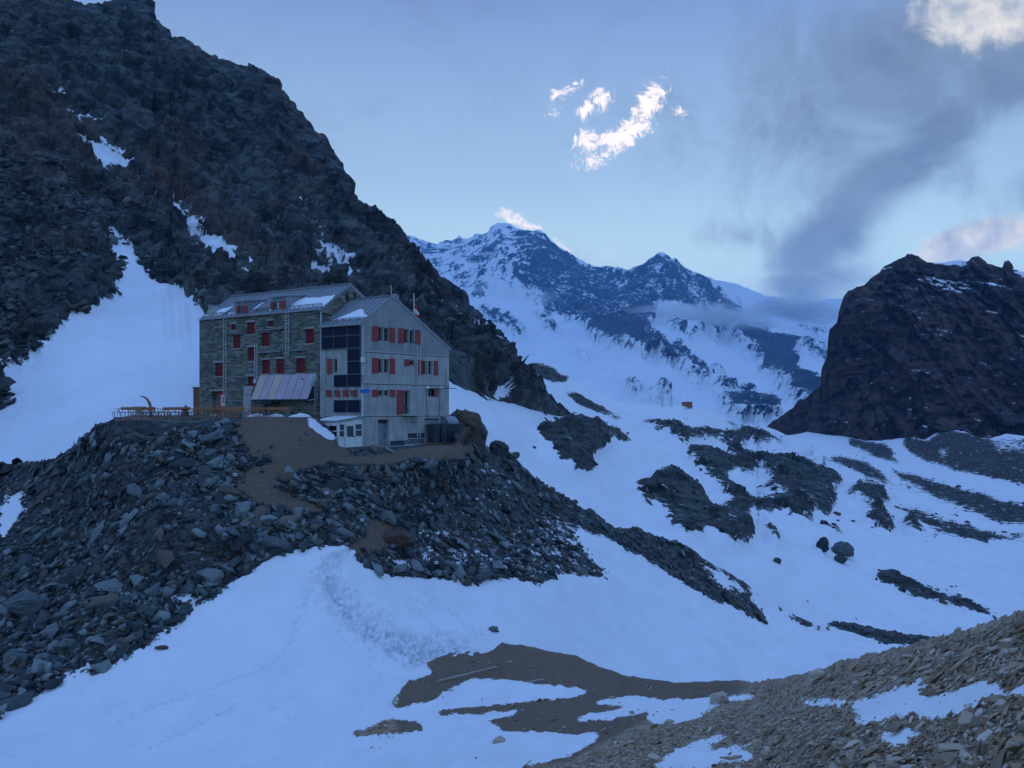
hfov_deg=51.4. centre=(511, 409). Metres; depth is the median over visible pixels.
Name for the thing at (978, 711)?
boulder
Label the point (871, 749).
boulder
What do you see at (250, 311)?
roof snow
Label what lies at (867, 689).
boulder
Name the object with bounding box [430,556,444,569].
marked rock
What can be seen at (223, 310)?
roof snow
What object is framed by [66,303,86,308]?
boulder
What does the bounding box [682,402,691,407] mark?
orange hut
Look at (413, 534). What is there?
boulder
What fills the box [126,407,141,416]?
wooden bench
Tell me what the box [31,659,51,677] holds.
boulder
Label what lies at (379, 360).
window
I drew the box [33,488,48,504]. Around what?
boulder
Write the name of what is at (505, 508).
boulder
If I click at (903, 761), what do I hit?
boulder
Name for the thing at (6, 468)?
boulder
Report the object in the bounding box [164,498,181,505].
boulder
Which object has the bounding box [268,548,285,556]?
boulder
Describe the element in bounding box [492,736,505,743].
snow stone
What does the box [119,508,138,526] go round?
boulder
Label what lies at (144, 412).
picnic table
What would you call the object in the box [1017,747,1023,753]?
boulder
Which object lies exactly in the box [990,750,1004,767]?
boulder
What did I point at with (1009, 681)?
boulder
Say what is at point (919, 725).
boulder
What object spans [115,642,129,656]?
boulder
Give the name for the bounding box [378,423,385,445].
door
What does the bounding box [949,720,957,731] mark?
boulder
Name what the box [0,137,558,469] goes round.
talus
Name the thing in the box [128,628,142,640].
boulder
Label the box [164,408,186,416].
picnic table
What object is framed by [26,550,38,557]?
boulder
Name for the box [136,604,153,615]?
boulder
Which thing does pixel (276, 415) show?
snow heap
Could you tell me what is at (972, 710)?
boulder
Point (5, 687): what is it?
boulder
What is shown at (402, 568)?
boulder
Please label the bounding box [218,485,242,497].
boulder
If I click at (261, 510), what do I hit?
boulder
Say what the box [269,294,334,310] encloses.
roof snow
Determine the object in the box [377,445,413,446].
paving slab
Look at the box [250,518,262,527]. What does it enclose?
boulder
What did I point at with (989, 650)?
boulder
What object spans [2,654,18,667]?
boulder
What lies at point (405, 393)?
balcony door
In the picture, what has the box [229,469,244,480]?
marked rock
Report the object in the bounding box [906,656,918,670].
boulder
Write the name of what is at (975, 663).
boulder
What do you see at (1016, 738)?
boulder
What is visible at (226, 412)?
picnic table
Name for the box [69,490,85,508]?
boulder
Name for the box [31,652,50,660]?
boulder
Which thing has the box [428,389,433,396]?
window
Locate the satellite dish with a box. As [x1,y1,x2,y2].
[301,374,322,389]
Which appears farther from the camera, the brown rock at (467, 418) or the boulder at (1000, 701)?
the brown rock at (467, 418)
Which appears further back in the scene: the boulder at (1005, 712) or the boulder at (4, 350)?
the boulder at (4, 350)
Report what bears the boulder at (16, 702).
on the knoll ground
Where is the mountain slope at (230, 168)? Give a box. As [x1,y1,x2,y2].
[0,0,571,472]
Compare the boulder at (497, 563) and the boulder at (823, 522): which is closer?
the boulder at (497, 563)
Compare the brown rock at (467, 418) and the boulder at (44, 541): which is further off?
the brown rock at (467, 418)
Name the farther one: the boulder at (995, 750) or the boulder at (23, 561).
the boulder at (23, 561)
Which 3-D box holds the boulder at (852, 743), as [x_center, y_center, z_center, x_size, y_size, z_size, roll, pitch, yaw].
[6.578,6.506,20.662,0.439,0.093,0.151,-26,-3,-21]
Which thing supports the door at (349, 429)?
in the entrance porch
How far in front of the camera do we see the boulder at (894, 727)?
19.69 m
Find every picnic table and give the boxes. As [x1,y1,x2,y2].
[114,408,135,416]
[133,406,145,415]
[135,408,153,416]
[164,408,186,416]
[202,408,219,416]
[218,408,235,416]
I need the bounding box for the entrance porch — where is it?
[320,416,363,446]
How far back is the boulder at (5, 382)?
134.86 m
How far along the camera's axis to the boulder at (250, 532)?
71.71 m
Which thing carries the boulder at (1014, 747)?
on the scree slope at (443, 738)
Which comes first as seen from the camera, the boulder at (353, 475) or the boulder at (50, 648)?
the boulder at (50, 648)
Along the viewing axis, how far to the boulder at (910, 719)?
19.79 m
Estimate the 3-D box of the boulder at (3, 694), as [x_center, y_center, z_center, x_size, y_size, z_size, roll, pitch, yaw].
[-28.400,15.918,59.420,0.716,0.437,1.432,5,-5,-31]
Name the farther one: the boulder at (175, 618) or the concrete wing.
the concrete wing
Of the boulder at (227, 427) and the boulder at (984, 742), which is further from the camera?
the boulder at (227, 427)
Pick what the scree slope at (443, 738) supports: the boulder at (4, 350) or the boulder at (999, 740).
the boulder at (999, 740)
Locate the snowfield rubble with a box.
[533,412,1023,619]
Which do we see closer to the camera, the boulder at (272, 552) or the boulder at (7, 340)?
the boulder at (272, 552)
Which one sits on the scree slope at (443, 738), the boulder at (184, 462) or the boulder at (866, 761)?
the boulder at (866, 761)
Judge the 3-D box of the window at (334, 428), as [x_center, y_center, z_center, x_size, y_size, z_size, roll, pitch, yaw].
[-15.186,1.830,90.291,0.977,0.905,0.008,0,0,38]
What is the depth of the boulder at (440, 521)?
85.02 m
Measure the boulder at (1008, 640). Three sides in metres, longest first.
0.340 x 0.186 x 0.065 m
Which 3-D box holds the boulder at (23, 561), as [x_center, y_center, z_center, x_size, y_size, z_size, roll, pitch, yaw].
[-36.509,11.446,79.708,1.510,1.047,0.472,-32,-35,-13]
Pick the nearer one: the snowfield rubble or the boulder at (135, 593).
the boulder at (135, 593)
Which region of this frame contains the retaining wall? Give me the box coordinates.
[113,417,241,422]
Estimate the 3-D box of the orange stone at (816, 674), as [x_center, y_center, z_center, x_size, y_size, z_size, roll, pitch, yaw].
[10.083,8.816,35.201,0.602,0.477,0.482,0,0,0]
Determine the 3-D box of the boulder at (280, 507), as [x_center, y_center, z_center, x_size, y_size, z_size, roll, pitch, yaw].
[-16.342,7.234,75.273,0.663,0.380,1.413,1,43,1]
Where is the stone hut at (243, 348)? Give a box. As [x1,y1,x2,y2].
[199,283,364,416]
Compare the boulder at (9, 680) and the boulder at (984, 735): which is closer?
the boulder at (984, 735)
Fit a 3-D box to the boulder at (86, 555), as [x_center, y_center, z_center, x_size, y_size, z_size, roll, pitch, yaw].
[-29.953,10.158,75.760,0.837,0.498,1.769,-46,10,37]
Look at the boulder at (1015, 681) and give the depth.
17.05 m
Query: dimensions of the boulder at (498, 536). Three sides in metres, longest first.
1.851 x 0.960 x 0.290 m
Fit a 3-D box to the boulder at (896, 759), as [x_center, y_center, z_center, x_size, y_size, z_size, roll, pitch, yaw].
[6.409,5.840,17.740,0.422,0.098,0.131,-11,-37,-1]
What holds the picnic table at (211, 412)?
on the knoll ground
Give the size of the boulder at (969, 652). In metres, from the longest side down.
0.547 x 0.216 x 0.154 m
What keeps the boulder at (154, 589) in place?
on the knoll ground
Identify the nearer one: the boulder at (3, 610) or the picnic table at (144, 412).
the boulder at (3, 610)
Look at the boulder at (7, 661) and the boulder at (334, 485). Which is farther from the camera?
the boulder at (334, 485)
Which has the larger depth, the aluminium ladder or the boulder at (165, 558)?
the aluminium ladder
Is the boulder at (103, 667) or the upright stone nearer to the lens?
the upright stone
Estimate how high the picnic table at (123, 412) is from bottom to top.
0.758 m
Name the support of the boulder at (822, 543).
on the valley snowfield
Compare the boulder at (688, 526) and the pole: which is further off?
the boulder at (688, 526)
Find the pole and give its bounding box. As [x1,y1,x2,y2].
[438,666,496,681]
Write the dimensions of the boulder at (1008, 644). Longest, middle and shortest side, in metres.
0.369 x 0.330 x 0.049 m
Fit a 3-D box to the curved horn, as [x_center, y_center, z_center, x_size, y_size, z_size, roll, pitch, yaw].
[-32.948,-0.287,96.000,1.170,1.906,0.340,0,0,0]
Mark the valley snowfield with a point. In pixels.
(610, 488)
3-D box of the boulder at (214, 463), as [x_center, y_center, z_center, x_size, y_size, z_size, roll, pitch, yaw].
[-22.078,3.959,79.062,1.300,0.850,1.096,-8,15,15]
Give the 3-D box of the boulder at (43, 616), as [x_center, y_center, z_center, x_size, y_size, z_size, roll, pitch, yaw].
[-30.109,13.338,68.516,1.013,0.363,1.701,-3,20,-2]
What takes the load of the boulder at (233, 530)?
on the knoll ground
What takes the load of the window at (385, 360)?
in the concrete wing
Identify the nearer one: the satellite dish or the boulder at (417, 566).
the boulder at (417, 566)
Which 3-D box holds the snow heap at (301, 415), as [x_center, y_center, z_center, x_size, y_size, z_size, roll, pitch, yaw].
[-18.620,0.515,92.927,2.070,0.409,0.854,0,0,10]
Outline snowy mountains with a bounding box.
[406,223,842,426]
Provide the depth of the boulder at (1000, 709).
16.35 m
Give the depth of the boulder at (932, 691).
20.82 m
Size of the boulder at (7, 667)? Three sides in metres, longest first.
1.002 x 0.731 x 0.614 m
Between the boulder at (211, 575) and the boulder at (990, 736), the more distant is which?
the boulder at (211, 575)
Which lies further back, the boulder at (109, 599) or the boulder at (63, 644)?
the boulder at (109, 599)
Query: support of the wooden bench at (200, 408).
on the knoll ground
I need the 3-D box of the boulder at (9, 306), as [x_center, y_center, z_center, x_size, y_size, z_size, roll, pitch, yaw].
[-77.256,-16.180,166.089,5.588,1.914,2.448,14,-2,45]
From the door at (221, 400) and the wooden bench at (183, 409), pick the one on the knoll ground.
the wooden bench at (183, 409)
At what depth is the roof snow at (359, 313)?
93.95 m
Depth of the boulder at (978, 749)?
15.10 m
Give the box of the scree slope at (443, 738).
[322,610,1023,767]
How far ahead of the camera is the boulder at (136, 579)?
68.59 m
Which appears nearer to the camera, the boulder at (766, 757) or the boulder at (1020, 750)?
the boulder at (1020, 750)
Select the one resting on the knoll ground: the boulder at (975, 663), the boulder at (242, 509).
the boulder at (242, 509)
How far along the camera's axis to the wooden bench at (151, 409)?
91.22 m
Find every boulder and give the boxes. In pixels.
[0,338,9,344]
[0,348,13,356]
[0,376,15,390]
[0,604,8,614]
[0,677,19,683]
[0,683,13,692]
[0,690,33,710]
[0,691,10,698]
[1,464,12,473]
[2,588,50,615]
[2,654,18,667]
[2,663,16,671]
[3,632,17,644]
[3,651,28,665]
[6,297,21,310]
[8,656,20,664]
[13,618,30,633]
[15,554,32,568]
[15,672,33,684]
[16,344,35,348]
[17,631,30,639]
[18,687,24,694]
[19,586,43,592]
[20,615,27,621]
[25,612,37,623]
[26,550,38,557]
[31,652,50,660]
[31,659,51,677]
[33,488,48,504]
[35,610,52,624]
[37,662,44,674]
[39,582,59,589]
[39,622,59,638]
[40,537,47,548]
[42,678,62,688]
[44,548,59,564]
[46,640,58,653]
[49,505,60,516]
[49,655,65,662]
[51,255,66,263]
[53,638,74,652]
[54,633,63,640]
[62,573,74,583]
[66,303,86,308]
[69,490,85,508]
[82,542,97,559]
[84,529,93,539]
[89,521,103,544]
[90,660,111,672]
[91,594,119,606]
[91,636,106,645]
[93,578,123,591]
[97,540,110,549]
[102,613,115,619]
[107,485,122,499]
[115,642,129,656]
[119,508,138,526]
[127,483,141,497]
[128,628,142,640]
[129,574,143,586]
[130,591,143,596]
[131,620,145,631]
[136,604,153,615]
[144,582,160,595]
[154,527,164,537]
[154,550,173,568]
[156,495,169,499]
[157,614,181,625]
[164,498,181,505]
[168,457,194,468]
[173,446,186,460]
[178,469,188,475]
[181,440,196,447]
[184,578,194,593]
[187,466,196,474]
[196,567,223,582]
[198,449,217,460]
[198,465,211,481]
[200,430,222,443]
[206,456,223,468]
[212,490,227,507]
[214,480,230,490]
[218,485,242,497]
[219,423,233,435]
[221,565,234,572]
[226,526,240,535]
[228,291,244,297]
[228,555,241,567]
[231,533,250,550]
[234,501,250,519]
[235,445,247,451]
[245,529,252,540]
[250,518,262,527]
[251,505,266,517]
[260,515,276,520]
[260,536,289,549]
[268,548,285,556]
[277,503,284,517]
[278,514,297,525]
[284,466,301,480]
[292,507,302,518]
[298,539,308,550]
[319,478,344,491]
[337,512,352,521]
[345,471,368,481]
[345,518,352,529]
[356,464,366,475]
[379,510,396,524]
[393,563,406,574]
[402,545,413,556]
[409,559,423,572]
[410,532,416,542]
[434,513,446,529]
[435,494,444,507]
[454,563,466,578]
[455,537,469,549]
[463,507,476,514]
[476,568,491,582]
[487,530,507,541]
[489,440,508,456]
[492,560,504,567]
[501,504,511,513]
[544,555,560,563]
[572,565,587,575]
[648,753,659,759]
[680,523,694,530]
[751,738,762,745]
[762,754,770,760]
[773,557,780,563]
[789,713,804,721]
[804,741,815,748]
[816,537,828,552]
[819,746,832,763]
[820,520,828,524]
[831,541,853,556]
[834,555,847,563]
[840,749,855,767]
[842,739,859,749]
[858,744,881,756]
[858,755,879,764]
[862,684,874,694]
[885,756,903,762]
[888,723,901,731]
[900,753,913,762]
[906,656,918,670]
[908,589,918,596]
[908,715,912,723]
[914,721,925,731]
[918,663,932,670]
[923,686,939,695]
[926,751,957,767]
[931,673,941,682]
[937,743,964,752]
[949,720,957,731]
[950,655,967,670]
[957,709,972,733]
[959,749,972,759]
[962,644,980,658]
[968,707,974,715]
[968,716,986,730]
[972,660,976,671]
[974,707,982,715]
[975,726,983,744]
[976,729,992,741]
[976,739,981,754]
[977,740,990,744]
[983,645,998,655]
[986,694,1001,702]
[987,733,993,740]
[989,738,1006,756]
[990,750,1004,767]
[993,737,1003,743]
[994,648,1008,658]
[995,698,1006,704]
[996,662,1019,674]
[996,705,1009,714]
[999,638,1012,642]
[1000,642,1016,646]
[1002,703,1009,717]
[1004,738,1012,747]
[1005,739,1023,752]
[1006,677,1013,686]
[1011,676,1019,685]
[1013,734,1023,741]
[1015,711,1023,719]
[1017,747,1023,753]
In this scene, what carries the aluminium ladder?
on the knoll ground
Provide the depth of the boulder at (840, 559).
192.49 m
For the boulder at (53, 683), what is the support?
on the knoll ground
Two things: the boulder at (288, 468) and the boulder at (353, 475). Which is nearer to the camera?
the boulder at (288, 468)
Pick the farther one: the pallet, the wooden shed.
the wooden shed
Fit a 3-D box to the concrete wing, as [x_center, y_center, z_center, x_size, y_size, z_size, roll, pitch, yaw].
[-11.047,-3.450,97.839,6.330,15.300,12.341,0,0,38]
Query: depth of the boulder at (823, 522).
220.87 m
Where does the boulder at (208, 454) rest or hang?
on the knoll ground
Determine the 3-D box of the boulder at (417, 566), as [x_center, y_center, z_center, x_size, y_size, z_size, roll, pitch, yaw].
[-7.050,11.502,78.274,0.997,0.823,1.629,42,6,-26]
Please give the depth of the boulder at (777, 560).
170.59 m
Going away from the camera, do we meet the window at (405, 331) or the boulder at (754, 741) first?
the boulder at (754, 741)
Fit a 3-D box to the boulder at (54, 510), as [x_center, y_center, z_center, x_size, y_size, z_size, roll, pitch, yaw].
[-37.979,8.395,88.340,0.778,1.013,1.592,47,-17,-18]
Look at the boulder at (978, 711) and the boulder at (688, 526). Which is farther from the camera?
the boulder at (688, 526)
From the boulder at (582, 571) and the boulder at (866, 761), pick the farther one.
the boulder at (582, 571)
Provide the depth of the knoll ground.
72.83 m
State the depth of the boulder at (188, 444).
80.53 m
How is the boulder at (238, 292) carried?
on the mountain slope at (230, 168)
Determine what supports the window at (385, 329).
in the concrete wing
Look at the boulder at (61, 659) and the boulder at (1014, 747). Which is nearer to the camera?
the boulder at (1014, 747)
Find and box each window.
[329,426,336,435]
[356,424,361,429]
[356,430,361,435]
[378,327,380,340]
[378,359,380,372]
[384,328,386,340]
[384,359,386,372]
[404,329,406,342]
[428,361,430,373]
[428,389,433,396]
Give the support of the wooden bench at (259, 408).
on the knoll ground
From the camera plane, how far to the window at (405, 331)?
96.52 m
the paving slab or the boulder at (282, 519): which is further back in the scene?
the paving slab
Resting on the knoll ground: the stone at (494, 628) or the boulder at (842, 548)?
the stone at (494, 628)
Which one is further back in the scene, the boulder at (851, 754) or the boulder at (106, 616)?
the boulder at (106, 616)
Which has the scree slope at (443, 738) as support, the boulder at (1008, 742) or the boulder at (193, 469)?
the boulder at (1008, 742)
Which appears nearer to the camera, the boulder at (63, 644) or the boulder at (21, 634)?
the boulder at (63, 644)
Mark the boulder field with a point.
(158, 450)
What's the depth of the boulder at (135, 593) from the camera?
67.67 m
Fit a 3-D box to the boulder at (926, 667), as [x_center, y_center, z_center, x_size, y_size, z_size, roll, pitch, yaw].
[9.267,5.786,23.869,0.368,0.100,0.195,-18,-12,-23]
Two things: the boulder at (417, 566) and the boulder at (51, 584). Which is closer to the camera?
the boulder at (51, 584)
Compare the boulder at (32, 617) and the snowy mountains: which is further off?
the snowy mountains
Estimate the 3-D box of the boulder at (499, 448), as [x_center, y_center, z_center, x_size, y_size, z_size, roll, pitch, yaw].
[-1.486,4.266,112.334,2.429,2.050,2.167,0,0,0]
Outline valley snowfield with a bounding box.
[449,362,1023,636]
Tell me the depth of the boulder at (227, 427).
81.12 m
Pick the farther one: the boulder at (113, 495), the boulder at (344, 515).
the boulder at (113, 495)
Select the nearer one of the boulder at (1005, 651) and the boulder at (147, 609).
the boulder at (1005, 651)
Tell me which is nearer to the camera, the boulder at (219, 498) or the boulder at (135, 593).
the boulder at (135, 593)
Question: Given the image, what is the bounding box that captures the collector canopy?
[251,374,316,414]
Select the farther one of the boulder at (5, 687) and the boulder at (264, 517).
the boulder at (264, 517)
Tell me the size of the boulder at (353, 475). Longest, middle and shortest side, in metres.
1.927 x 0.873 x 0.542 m
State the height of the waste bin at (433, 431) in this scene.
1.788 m
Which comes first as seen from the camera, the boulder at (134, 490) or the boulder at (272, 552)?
the boulder at (272, 552)
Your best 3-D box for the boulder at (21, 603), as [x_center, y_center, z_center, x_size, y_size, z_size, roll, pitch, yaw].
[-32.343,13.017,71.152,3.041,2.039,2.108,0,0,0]
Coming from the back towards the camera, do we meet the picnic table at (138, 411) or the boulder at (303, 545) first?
the picnic table at (138, 411)
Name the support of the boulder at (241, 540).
on the knoll ground
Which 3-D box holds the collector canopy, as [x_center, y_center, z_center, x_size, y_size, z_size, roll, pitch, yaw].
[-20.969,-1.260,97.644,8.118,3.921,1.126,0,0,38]
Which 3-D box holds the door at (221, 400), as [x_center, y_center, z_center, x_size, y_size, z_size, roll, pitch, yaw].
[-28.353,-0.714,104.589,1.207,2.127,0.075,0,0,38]
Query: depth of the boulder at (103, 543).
75.34 m
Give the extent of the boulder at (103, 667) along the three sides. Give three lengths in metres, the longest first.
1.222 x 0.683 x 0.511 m
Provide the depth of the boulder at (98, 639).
62.67 m
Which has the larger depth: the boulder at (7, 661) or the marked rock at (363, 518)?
the marked rock at (363, 518)
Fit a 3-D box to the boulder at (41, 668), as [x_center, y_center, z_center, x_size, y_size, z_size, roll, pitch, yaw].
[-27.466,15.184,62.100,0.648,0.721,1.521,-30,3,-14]
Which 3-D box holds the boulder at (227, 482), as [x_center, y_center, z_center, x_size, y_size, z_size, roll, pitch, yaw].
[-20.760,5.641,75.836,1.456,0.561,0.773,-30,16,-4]
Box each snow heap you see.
[246,413,262,416]
[265,413,284,416]
[289,413,310,416]
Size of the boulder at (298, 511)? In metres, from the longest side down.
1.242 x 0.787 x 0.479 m
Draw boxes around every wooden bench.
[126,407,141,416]
[144,407,158,416]
[168,407,190,416]
[178,407,188,416]
[194,407,209,416]
[221,407,244,417]
[251,407,267,416]
[267,407,288,416]
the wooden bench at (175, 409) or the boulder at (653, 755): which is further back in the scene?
the wooden bench at (175, 409)
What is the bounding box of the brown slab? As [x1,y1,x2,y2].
[382,529,413,547]
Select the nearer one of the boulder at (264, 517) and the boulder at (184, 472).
the boulder at (264, 517)
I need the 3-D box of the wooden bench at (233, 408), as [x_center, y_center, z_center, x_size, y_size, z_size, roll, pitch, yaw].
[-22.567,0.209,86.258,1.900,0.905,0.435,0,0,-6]
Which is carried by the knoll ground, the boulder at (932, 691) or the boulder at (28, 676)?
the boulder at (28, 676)
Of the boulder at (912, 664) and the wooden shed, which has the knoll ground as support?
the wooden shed
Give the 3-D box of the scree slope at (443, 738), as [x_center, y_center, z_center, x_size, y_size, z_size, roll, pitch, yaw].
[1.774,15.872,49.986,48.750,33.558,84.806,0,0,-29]
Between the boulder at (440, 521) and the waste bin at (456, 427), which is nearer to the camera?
the boulder at (440, 521)
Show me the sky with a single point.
(792, 152)
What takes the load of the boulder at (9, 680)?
on the knoll ground
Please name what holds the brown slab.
on the knoll ground
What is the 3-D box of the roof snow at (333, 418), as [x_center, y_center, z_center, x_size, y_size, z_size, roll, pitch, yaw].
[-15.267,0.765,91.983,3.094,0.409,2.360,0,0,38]
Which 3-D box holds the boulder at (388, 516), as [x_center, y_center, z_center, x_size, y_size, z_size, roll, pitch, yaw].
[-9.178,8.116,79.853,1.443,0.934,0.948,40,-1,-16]
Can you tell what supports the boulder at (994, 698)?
on the scree slope at (443, 738)
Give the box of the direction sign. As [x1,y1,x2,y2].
[360,389,369,392]
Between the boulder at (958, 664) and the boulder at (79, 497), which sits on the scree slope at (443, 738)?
the boulder at (958, 664)
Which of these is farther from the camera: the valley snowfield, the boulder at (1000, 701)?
the valley snowfield
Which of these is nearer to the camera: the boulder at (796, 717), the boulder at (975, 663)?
the boulder at (975, 663)
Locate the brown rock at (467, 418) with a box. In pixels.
[456,409,481,440]
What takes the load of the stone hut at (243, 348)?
on the knoll ground
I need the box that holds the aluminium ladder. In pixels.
[403,438,424,444]
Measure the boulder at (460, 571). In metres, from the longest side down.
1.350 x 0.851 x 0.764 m
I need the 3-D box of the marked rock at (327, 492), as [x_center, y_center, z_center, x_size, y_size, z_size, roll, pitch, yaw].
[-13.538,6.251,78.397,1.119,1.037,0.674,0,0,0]
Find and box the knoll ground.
[0,409,934,767]
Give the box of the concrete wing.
[318,285,458,445]
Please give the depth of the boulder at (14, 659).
63.74 m
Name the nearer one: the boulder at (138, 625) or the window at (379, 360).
the boulder at (138, 625)
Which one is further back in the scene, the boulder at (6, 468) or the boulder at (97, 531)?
the boulder at (6, 468)
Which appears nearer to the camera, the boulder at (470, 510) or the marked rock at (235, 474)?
the marked rock at (235, 474)
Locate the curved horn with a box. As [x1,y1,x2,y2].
[140,396,152,416]
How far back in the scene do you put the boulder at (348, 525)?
75.62 m
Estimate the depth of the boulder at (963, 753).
15.20 m
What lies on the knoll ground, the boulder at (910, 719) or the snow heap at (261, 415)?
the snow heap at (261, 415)
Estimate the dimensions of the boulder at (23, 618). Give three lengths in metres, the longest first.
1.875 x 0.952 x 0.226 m
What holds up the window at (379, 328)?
in the concrete wing
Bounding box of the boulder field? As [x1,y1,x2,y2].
[0,418,917,718]
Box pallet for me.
[419,442,463,444]
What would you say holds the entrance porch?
on the knoll ground
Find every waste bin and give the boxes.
[427,423,439,442]
[436,423,447,442]
[447,423,453,441]
[453,423,460,441]
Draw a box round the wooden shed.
[192,387,198,415]
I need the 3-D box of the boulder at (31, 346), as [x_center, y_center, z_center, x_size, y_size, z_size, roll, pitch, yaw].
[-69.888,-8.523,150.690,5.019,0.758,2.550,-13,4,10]
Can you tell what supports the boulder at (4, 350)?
on the mountain slope at (230, 168)
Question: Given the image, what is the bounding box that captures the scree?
[368,616,1023,767]
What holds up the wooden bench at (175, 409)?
on the knoll ground
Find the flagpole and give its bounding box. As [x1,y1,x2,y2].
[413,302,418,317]
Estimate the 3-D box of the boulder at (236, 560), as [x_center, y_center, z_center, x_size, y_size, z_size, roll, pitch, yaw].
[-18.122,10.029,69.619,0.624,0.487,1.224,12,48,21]
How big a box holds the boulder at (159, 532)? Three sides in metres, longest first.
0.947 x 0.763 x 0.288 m
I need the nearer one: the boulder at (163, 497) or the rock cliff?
the boulder at (163, 497)
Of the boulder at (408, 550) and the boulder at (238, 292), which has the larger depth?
the boulder at (238, 292)
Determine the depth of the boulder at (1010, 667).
18.28 m
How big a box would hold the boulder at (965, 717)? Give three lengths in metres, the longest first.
0.392 x 0.215 x 0.194 m
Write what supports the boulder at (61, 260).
on the mountain slope at (230, 168)
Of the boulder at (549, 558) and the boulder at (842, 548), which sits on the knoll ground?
the boulder at (549, 558)
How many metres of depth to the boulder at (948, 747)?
16.13 m
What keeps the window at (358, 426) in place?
in the entrance porch
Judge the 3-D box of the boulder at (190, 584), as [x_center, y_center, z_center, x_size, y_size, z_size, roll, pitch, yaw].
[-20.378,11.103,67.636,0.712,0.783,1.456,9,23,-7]
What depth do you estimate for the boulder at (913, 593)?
179.99 m
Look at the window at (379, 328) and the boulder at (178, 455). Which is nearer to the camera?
the boulder at (178, 455)
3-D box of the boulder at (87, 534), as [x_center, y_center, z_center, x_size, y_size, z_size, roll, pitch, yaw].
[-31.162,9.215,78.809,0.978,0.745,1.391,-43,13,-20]
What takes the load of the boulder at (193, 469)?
on the knoll ground
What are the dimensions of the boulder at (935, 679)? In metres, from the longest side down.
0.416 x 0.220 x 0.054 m
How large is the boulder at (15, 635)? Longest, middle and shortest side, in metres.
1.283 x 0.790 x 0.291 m
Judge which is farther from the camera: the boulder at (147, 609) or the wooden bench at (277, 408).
the wooden bench at (277, 408)
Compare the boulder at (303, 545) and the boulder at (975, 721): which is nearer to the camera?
the boulder at (975, 721)
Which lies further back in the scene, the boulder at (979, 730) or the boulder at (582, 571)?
the boulder at (582, 571)
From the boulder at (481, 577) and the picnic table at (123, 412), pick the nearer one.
the boulder at (481, 577)
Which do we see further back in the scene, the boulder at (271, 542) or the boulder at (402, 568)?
the boulder at (402, 568)
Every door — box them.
[219,391,224,411]
[345,424,354,446]
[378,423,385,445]
[403,391,407,413]
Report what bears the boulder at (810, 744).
on the scree slope at (443, 738)
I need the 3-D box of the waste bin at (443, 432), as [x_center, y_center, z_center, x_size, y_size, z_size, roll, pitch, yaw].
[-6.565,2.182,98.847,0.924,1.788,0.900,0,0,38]
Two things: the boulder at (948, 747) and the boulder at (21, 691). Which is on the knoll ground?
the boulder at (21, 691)
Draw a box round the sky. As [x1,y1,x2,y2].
[74,0,1023,305]
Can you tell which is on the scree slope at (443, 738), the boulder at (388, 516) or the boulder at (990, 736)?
the boulder at (990, 736)
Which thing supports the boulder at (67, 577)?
on the knoll ground
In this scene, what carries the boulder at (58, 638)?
on the knoll ground
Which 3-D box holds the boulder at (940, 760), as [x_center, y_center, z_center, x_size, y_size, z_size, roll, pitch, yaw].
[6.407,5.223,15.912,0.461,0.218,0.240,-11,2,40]
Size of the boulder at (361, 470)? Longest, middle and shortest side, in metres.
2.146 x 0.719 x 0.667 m
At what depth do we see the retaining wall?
84.05 m
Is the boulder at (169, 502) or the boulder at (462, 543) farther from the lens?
the boulder at (462, 543)
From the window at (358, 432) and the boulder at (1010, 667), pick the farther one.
the window at (358, 432)
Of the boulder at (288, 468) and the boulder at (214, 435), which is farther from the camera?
the boulder at (214, 435)
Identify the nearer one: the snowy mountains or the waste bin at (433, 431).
the waste bin at (433, 431)
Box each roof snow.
[205,306,232,315]
[228,302,263,313]
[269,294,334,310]
[320,416,357,420]
[334,309,366,320]
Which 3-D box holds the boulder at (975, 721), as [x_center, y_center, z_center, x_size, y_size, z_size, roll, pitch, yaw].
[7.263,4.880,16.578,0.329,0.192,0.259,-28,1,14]
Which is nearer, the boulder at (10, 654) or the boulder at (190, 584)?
the boulder at (10, 654)
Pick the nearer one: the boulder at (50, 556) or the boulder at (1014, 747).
the boulder at (1014, 747)
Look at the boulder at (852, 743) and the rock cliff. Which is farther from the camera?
the rock cliff
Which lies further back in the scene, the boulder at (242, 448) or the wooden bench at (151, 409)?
the wooden bench at (151, 409)
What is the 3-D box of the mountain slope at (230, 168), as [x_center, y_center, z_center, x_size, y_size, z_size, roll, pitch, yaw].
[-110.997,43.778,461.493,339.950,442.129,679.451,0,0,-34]
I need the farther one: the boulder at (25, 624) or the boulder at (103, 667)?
the boulder at (25, 624)
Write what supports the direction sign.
attached to the concrete wing
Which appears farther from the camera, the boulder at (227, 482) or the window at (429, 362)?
the window at (429, 362)
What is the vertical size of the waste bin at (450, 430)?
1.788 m
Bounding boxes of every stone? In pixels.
[489,626,497,631]
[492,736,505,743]
[710,691,729,704]
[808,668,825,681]
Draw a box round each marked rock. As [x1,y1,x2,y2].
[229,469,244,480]
[320,487,335,498]
[355,514,370,525]
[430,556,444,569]
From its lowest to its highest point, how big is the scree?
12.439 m
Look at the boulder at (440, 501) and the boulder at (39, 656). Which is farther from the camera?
the boulder at (440, 501)
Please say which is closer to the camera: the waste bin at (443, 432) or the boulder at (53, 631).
the boulder at (53, 631)
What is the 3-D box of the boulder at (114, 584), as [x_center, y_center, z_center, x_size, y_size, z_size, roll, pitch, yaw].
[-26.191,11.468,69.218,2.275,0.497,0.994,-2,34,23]

